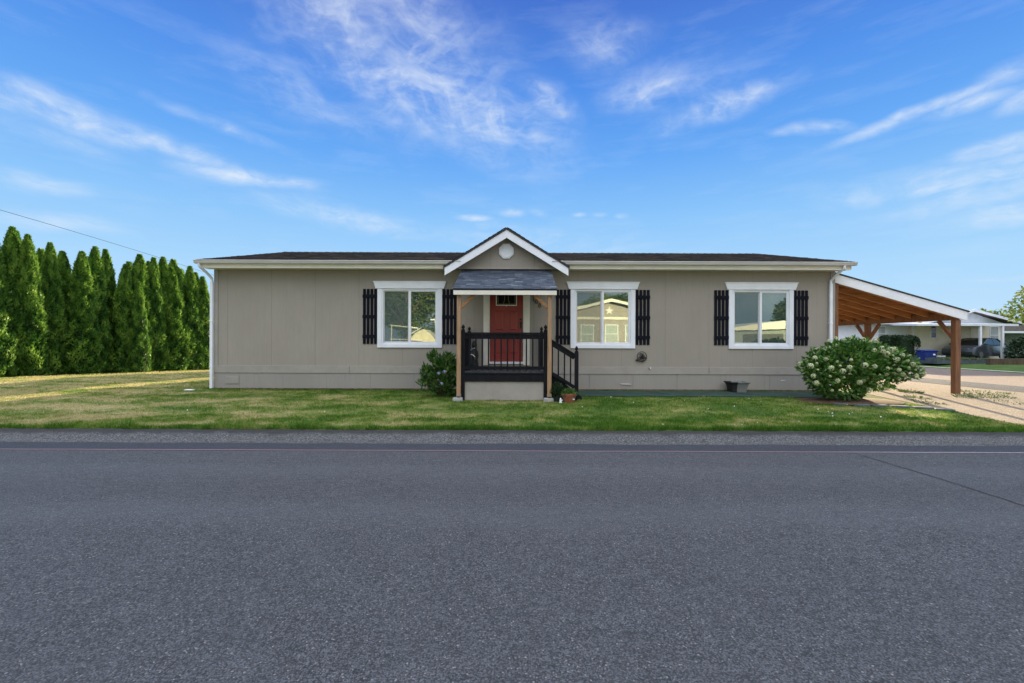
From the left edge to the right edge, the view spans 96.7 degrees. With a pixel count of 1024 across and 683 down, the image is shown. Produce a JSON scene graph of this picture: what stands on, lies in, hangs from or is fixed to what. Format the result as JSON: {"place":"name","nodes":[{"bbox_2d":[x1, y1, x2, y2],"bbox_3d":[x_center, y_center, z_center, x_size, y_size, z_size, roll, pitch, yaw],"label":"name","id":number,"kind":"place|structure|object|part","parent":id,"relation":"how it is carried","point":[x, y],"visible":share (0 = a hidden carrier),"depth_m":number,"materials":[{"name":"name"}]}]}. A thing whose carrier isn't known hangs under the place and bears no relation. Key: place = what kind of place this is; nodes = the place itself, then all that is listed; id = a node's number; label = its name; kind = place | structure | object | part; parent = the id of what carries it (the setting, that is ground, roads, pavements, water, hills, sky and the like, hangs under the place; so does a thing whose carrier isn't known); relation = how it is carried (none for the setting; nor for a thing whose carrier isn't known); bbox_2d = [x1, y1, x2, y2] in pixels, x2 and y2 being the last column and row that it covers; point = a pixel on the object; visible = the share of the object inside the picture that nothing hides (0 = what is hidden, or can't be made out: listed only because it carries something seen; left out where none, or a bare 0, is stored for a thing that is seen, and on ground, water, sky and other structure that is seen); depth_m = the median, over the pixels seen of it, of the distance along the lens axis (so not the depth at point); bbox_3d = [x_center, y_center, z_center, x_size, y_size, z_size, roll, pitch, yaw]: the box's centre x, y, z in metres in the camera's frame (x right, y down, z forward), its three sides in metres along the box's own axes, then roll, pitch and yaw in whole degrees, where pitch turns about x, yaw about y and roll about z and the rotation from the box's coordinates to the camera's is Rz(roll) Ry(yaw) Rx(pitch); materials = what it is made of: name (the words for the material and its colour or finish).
{"place":"outdoors","nodes":[
{"label":"outdoors","id":0,"kind":"place"},
{"bbox_2d":[470,341,478,365],"bbox_3d":[-1.021,0.355,12.333,0.240,0.750,0.268,0,0,0],"label":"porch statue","id":1,"kind":"object","parent":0,"point":[472,357],"visible":0.66,"depth_m":12.27,"materials":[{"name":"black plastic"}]},
{"bbox_2d":[0,370,1019,431],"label":"lawn","id":2,"kind":"structure","parent":0,"point":[596,409],"depth_m":10.12,"materials":[{"name":"green plant"}]},
{"bbox_2d":[0,239,20,376],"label":"arborvitae tree","id":3,"kind":"object","parent":2,"relation":"on","point":[5,331],"visible":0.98,"depth_m":16.54,"materials":[{"name":"green plant"}]},
{"bbox_2d":[1,226,28,376],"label":"arborvitae tree","id":4,"kind":"object","parent":2,"relation":"on","point":[10,247],"visible":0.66,"depth_m":16.93,"materials":[{"name":"green plant"}]},
{"bbox_2d":[13,234,52,375],"bbox_3d":[-18.597,-1.335,17.474,1.391,5.603,1.312,0,0,0],"label":"arborvitae tree","id":5,"kind":"object","parent":2,"relation":"on","point":[34,326],"visible":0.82,"depth_m":17.24,"materials":[{"name":"green plant"}]},
{"bbox_2d":[35,248,61,330],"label":"arborvitae tree","id":6,"kind":"object","parent":2,"relation":"on","point":[40,253],"visible":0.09,"depth_m":18.86,"materials":[{"name":"green plant"}]},
{"bbox_2d":[39,242,71,375],"bbox_3d":[-18.644,-1.274,18.388,1.220,5.530,1.325,0,0,0],"label":"arborvitae tree","id":7,"kind":"object","parent":2,"relation":"on","point":[53,299],"visible":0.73,"depth_m":18.24,"materials":[{"name":"green plant"}]},
{"bbox_2d":[56,250,71,373],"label":"arborvitae tree","id":8,"kind":"object","parent":2,"relation":"on","point":[64,267],"visible":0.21,"depth_m":19.88,"materials":[{"name":"green plant"}]},
{"bbox_2d":[60,250,105,374],"bbox_3d":[-18.202,-1.163,19.220,1.478,5.352,1.522,0,0,0],"label":"arborvitae tree","id":9,"kind":"object","parent":2,"relation":"on","point":[82,327],"visible":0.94,"depth_m":18.95,"materials":[{"name":"green plant"}]},
{"bbox_2d":[88,246,113,373],"bbox_3d":[-18.362,-1.343,19.874,1.424,5.759,1.410,0,0,0],"label":"arborvitae tree","id":10,"kind":"object","parent":2,"relation":"on","point":[97,272],"visible":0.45,"depth_m":19.91,"materials":[{"name":"green plant"}]},
{"bbox_2d":[100,248,117,370],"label":"arborvitae tree","id":11,"kind":"object","parent":2,"relation":"on","point":[109,270],"visible":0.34,"depth_m":21.35,"materials":[{"name":"green plant"}]},
{"bbox_2d":[107,264,133,372],"bbox_3d":[-17.868,-1.035,20.891,1.312,5.183,1.333,0,0,0],"label":"arborvitae tree","id":12,"kind":"object","parent":2,"relation":"on","point":[120,326],"visible":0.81,"depth_m":20.65,"materials":[{"name":"green plant"}]},
{"bbox_2d":[125,261,131,270],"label":"arborvitae tree","id":13,"kind":"object","parent":2,"relation":"on","point":[129,263],"visible":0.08,"depth_m":22.68,"materials":[{"name":"green plant"}]},
{"bbox_2d":[125,281,151,372],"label":"arborvitae tree","id":14,"kind":"object","parent":2,"relation":"on","point":[140,352],"visible":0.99,"depth_m":20.88,"materials":[{"name":"green plant"}]},
{"bbox_2d":[129,253,154,368],"bbox_3d":[-17.828,-1.301,21.611,1.635,5.782,1.642,0,0,44],"label":"arborvitae tree","id":15,"kind":"object","parent":2,"relation":"on","point":[139,271],"visible":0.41,"depth_m":21.59,"materials":[{"name":"green plant"}]},
{"bbox_2d":[146,257,169,371],"bbox_3d":[-17.551,-1.280,22.211,1.382,5.772,1.338,0,0,0],"label":"arborvitae tree","id":16,"kind":"object","parent":2,"relation":"on","point":[157,301],"visible":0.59,"depth_m":22.12,"materials":[{"name":"green plant"}]},
{"bbox_2d":[157,256,174,370],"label":"arborvitae tree","id":17,"kind":"object","parent":2,"relation":"on","point":[164,273],"visible":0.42,"depth_m":22.75,"materials":[{"name":"green plant"}]},
{"bbox_2d":[162,267,192,370],"bbox_3d":[-17.291,-1.103,23.326,1.693,5.469,1.704,0,0,37],"label":"arborvitae tree","id":18,"kind":"object","parent":2,"relation":"on","point":[175,317],"visible":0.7,"depth_m":23.02,"materials":[{"name":"green plant"}]},
{"bbox_2d":[168,258,190,369],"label":"arborvitae tree","id":19,"kind":"object","parent":2,"relation":"on","point":[173,263],"visible":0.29,"depth_m":23.59,"materials":[{"name":"green plant"}]},
{"bbox_2d":[179,268,184,287],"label":"arborvitae tree","id":20,"kind":"object","parent":2,"relation":"on","point":[182,273],"visible":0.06,"depth_m":25.08,"materials":[{"name":"green plant"}]},
{"bbox_2d":[182,265,205,370],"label":"arborvitae tree","id":21,"kind":"object","parent":2,"relation":"on","point":[191,291],"visible":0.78,"depth_m":24.02,"materials":[{"name":"green plant"}]},
{"bbox_2d":[194,272,205,364],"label":"arborvitae tree","id":22,"kind":"object","parent":2,"relation":"on","point":[197,279],"visible":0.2,"depth_m":24.54,"materials":[{"name":"green plant"}]},
{"bbox_2d":[198,276,209,369],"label":"arborvitae tree","id":23,"kind":"object","parent":2,"relation":"on","point":[204,302],"visible":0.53,"depth_m":24.68,"materials":[{"name":"green plant"}]},
{"bbox_2d":[415,347,456,396],"bbox_3d":[-1.813,0.814,11.681,1.095,1.364,1.021,0,0,-41],"label":"hydrangea bush","id":24,"kind":"object","parent":2,"relation":"on","point":[447,379],"visible":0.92,"depth_m":11.59,"materials":[{"name":"green plant"}]},
{"bbox_2d":[453,270,581,401],"bbox_3d":[0.139,-0.251,11.925,3.184,3.564,1.945,0,0,0],"label":"front porch","id":25,"kind":"object","parent":2,"relation":"on","point":[515,383],"visible":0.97,"depth_m":11.16,"materials":[{"name":"black wood"}]},
{"bbox_2d":[193,227,857,390],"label":"manufactured house","id":26,"kind":"structure","parent":2,"relation":"on","point":[388,320],"depth_m":12.90,"materials":[{"name":"beige"}]},
{"bbox_2d":[373,281,445,347],"bbox_3d":[-2.894,-0.766,12.969,2.070,1.881,0.262,0,0,0],"label":"window","id":27,"kind":"structure","parent":26,"relation":"in","point":[394,304],"depth_m":12.89,"materials":[{"name":"white paint"}]},
{"bbox_2d":[490,295,522,361],"bbox_3d":[-0.160,-0.451,12.917,0.930,2.040,0.135,0,0,0],"label":"door","id":28,"kind":"structure","parent":26,"relation":"in","point":[506,311],"depth_m":12.94,"materials":[{"name":"red wood"}]},
{"bbox_2d":[566,282,639,347],"bbox_3d":[2.573,-0.746,12.962,2.070,1.881,0.249,0,0,0],"label":"window","id":29,"kind":"structure","parent":26,"relation":"in","point":[587,298],"depth_m":12.90,"materials":[{"name":"white paint"}]},
{"bbox_2d":[636,351,646,361],"bbox_3d":[3.657,0.428,12.863,0.321,0.296,0.047,0,0,0],"label":"wall ornament","id":30,"kind":"object","parent":26,"relation":"attached to","point":[643,355],"depth_m":12.86,"materials":[{"name":"metal"}]},
{"bbox_2d":[725,282,798,348],"bbox_3d":[7.053,-0.730,12.931,2.070,1.881,0.187,0,0,0],"label":"window","id":31,"kind":"structure","parent":26,"relation":"in","point":[745,298],"depth_m":12.90,"materials":[{"name":"white paint"}]},
{"bbox_2d":[550,381,563,401],"bbox_3d":[1.094,1.212,11.046,0.348,0.504,0.338,0,0,37],"label":"potted plant","id":32,"kind":"object","parent":2,"relation":"on","point":[557,397],"visible":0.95,"depth_m":11.00,"materials":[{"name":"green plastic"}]},
{"bbox_2d":[559,387,577,402],"bbox_3d":[1.364,1.281,10.921,0.470,0.387,0.434,0,0,0],"label":"terracotta pot","id":33,"kind":"object","parent":2,"relation":"on","point":[568,396],"visible":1,"depth_m":10.82,"materials":[{"name":"ceramic"}]},
{"bbox_2d":[798,397,903,404],"bbox_3d":[8.345,1.446,11.300,2.500,0.060,1.550,0,0,0],"label":"flower bed","id":34,"kind":"object","parent":2,"relation":"on","point":[869,401],"visible":0.62,"depth_m":10.96,"materials":[{"name":"soil"}]},
{"bbox_2d":[793,334,926,400],"bbox_3d":[8.429,0.663,11.172,3.118,1.694,1.449,0,0,0],"label":"hydrangea shrub","id":35,"kind":"object","parent":34,"relation":"on","point":[867,359],"visible":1,"depth_m":10.85,"materials":[{"name":"green plant"}]},
{"bbox_2d":[852,404,869,406],"bbox_3d":[8.115,1.495,10.620,0.357,0.082,0.168,0,0,6],"label":"edging stone","id":36,"kind":"object","parent":2,"relation":"on","point":[864,405],"visible":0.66,"depth_m":10.54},
{"bbox_2d":[870,404,888,406],"bbox_3d":[8.495,1.499,10.550,0.357,0.080,0.168,0,0,4],"label":"edging stone","id":37,"kind":"object","parent":2,"relation":"on","point":[876,405],"visible":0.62,"depth_m":10.48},
{"bbox_2d":[890,405,910,407],"bbox_3d":[8.895,1.503,10.450,0.376,0.074,0.168,0,0,9],"label":"edging stone","id":38,"kind":"object","parent":2,"relation":"on","point":[902,406],"visible":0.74,"depth_m":10.39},
{"bbox_2d":[911,406,934,409],"bbox_3d":[9.294,1.514,10.300,0.377,0.082,0.168,0,0,16],"label":"edging stone","id":39,"kind":"object","parent":2,"relation":"on","point":[922,407],"visible":0.64,"depth_m":10.24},
{"bbox_2d":[934,408,954,410],"bbox_3d":[9.614,1.528,10.120,0.337,0.077,0.168,0,0,30],"label":"edging stone","id":40,"kind":"object","parent":2,"relation":"on","point":[944,409],"visible":0.54,"depth_m":10.09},
{"bbox_2d":[0,450,1023,682],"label":"road","id":41,"kind":"structure","parent":0,"point":[156,566],"depth_m":3.34,"materials":[{"name":"grey asphalt"}]},
{"bbox_2d":[0,442,1023,453],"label":"gutter","id":42,"kind":"object","parent":41,"relation":"on","point":[372,446],"visible":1,"depth_m":7.32,"materials":[{"name":"concrete"}]},
{"bbox_2d":[0,428,1023,445],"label":"curb","id":43,"kind":"structure","parent":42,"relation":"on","point":[505,437],"depth_m":7.80,"materials":[{"name":"concrete"}]},
{"bbox_2d":[0,448,1023,452],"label":"painted line","id":44,"kind":"object","parent":42,"relation":"on","point":[534,450],"visible":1,"depth_m":7.06,"materials":[{"name":"white paint"}]},
{"bbox_2d":[4,430,1023,452],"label":"leaf litter","id":45,"kind":"object","parent":42,"relation":"on","point":[523,442],"visible":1,"depth_m":7.63,"materials":[{"name":"brown plant"}]},
{"bbox_2d":[0,0,1023,329],"label":"sky","id":46,"kind":"structure","parent":0,"point":[886,137],"materials":[{"name":"blue"}]},
{"bbox_2d":[578,391,849,397],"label":"path","id":47,"kind":"structure","parent":0,"point":[798,394],"depth_m":12.15,"materials":[{"name":"grey concrete"}]},
{"bbox_2d":[724,381,750,391],"bbox_3d":[6.225,1.254,12.600,0.540,0.287,0.432,0,0,0],"label":"black planter","id":48,"kind":"object","parent":47,"relation":"on","point":[737,386],"visible":0.98,"depth_m":12.44,"materials":[{"name":"black plastic"}]},
{"bbox_2d":[842,379,1023,423],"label":"driveway","id":49,"kind":"structure","parent":0,"point":[1007,410],"depth_m":11.82,"materials":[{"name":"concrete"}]},
{"bbox_2d":[212,384,1023,404],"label":"weeds","id":50,"kind":"object","parent":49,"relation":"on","point":[970,395],"visible":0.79,"depth_m":12.74,"materials":[{"name":"green plant"}]},
{"bbox_2d":[835,272,969,393],"bbox_3d":[11.091,-0.226,16.265,3.880,3.474,6.730,0,0,0],"label":"timber carport","id":51,"kind":"object","parent":49,"relation":"on","point":[866,304],"visible":0.48,"depth_m":13.45,"materials":[{"name":"brown wood"}]},
{"bbox_2d":[849,363,1023,386],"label":"side street","id":52,"kind":"structure","parent":0,"point":[1004,378],"depth_m":19.70,"materials":[{"name":"concrete"}]},
{"bbox_2d":[874,358,1023,406],"bbox_3d":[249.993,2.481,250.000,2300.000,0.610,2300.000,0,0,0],"label":"ground","id":53,"kind":"structure","parent":0,"point":[1006,368],"depth_m":25.50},
{"bbox_2d":[878,334,920,358],"bbox_3d":[26.286,0.466,31.001,2.175,1.930,1.812,0,0,0],"label":"clipped bush","id":54,"kind":"object","parent":53,"relation":"on","point":[910,343],"visible":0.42,"depth_m":30.42,"materials":[{"name":"green plant"}]},
{"bbox_2d":[915,350,937,363],"bbox_3d":[26.412,0.977,29.000,0.848,0.919,0.736,0,0,0],"label":"recycling bin","id":55,"kind":"object","parent":53,"relation":"on","point":[924,354],"visible":0.6,"depth_m":28.69,"materials":[{"name":"blue plastic"}]},
{"bbox_2d":[838,309,1023,358],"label":"neighbour house","id":56,"kind":"structure","parent":53,"relation":"on","point":[978,324],"depth_m":33.00,"materials":[{"name":"white paint"}]},
{"bbox_2d":[878,326,885,336],"bbox_3d":[27.047,-0.578,33.285,0.605,1.080,0.030,0,0,0],"label":"window","id":57,"kind":"structure","parent":56,"relation":"in","point":[882,330],"depth_m":33.28,"materials":[{"name":"white glass"}]},
{"bbox_2d":[930,326,936,337],"bbox_3d":[30.552,-0.684,32.985,0.427,0.902,0.030,0,0,0],"label":"window","id":58,"kind":"structure","parent":56,"relation":"in","point":[933,329],"depth_m":32.99,"materials":[{"name":"grey glass"}]},
{"bbox_2d":[970,327,977,357],"bbox_3d":[33.564,0.119,32.975,0.713,2.268,0.050,0,0,0],"label":"door","id":59,"kind":"structure","parent":56,"relation":"in","point":[973,330],"depth_m":32.95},
{"bbox_2d":[989,326,998,338],"bbox_3d":[34.947,-0.460,32.985,0.664,1.258,0.030,0,0,0],"label":"window","id":60,"kind":"structure","parent":56,"relation":"in","point":[993,330],"depth_m":32.99,"materials":[{"name":"white glass"}]},
{"bbox_2d":[851,374,1023,391],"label":"kerb strip","id":61,"kind":"object","parent":53,"relation":"on","point":[983,385],"visible":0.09,"depth_m":15.50,"materials":[{"name":"concrete"}]},
{"bbox_2d":[911,357,988,363],"bbox_3d":[27.656,1.167,28.843,3.201,0.428,2.114,0,0,0],"label":"raised planter","id":62,"kind":"object","parent":53,"relation":"on","point":[947,360],"visible":0.69,"depth_m":27.90,"materials":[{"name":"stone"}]},
{"bbox_2d":[941,338,1008,358],"bbox_3d":[32.538,0.477,31.909,4.679,1.465,2.040,0,0,-20],"label":"parked car","id":63,"kind":"object","parent":53,"relation":"on","point":[970,347],"visible":0.69,"depth_m":31.12,"materials":[{"name":"grey paint"}]},
{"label":"windows","id":64,"kind":"part","parent":63,"relation":"part of","materials":[{"name":"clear glass"}]},
{"bbox_2d":[978,308,1020,318],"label":"tree","id":65,"kind":"object","parent":53,"relation":"on","point":[996,312],"visible":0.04,"depth_m":44.51,"materials":[{"name":"green plant"}]},
{"bbox_2d":[986,358,1023,364],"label":"retaining wall","id":66,"kind":"structure","parent":53,"relation":"on","point":[1004,361],"depth_m":26.90,"materials":[{"name":"brown"}]},
{"bbox_2d":[1002,336,1023,358],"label":"dark shrub","id":67,"kind":"object","parent":53,"relation":"on","point":[1015,344],"visible":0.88,"depth_m":30.15,"materials":[{"name":"green plant"}]},
{"bbox_2d":[1003,285,1023,325],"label":"tree","id":68,"kind":"object","parent":53,"relation":"on","point":[1020,310],"visible":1,"depth_m":20.75,"materials":[{"name":"green plant"}]},
{"bbox_2d":[1004,325,1023,357],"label":"house","id":69,"kind":"structure","parent":53,"relation":"on","point":[1012,332],"depth_m":39.20,"materials":[{"name":"white paint"}]},
{"bbox_3d":[-24.792,-2.121,40.000,1.800,7.200,0.300,0,0,0],"label":"utility pole","id":70,"kind":"object","parent":53,"relation":"on","visible":0},
{"bbox_2d":[1,210,211,274],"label":"overhead cable","id":71,"kind":"object","parent":70,"relation":"attached to","point":[87,235],"visible":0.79,"depth_m":26.22,"materials":[{"name":"metal"}]}
]}

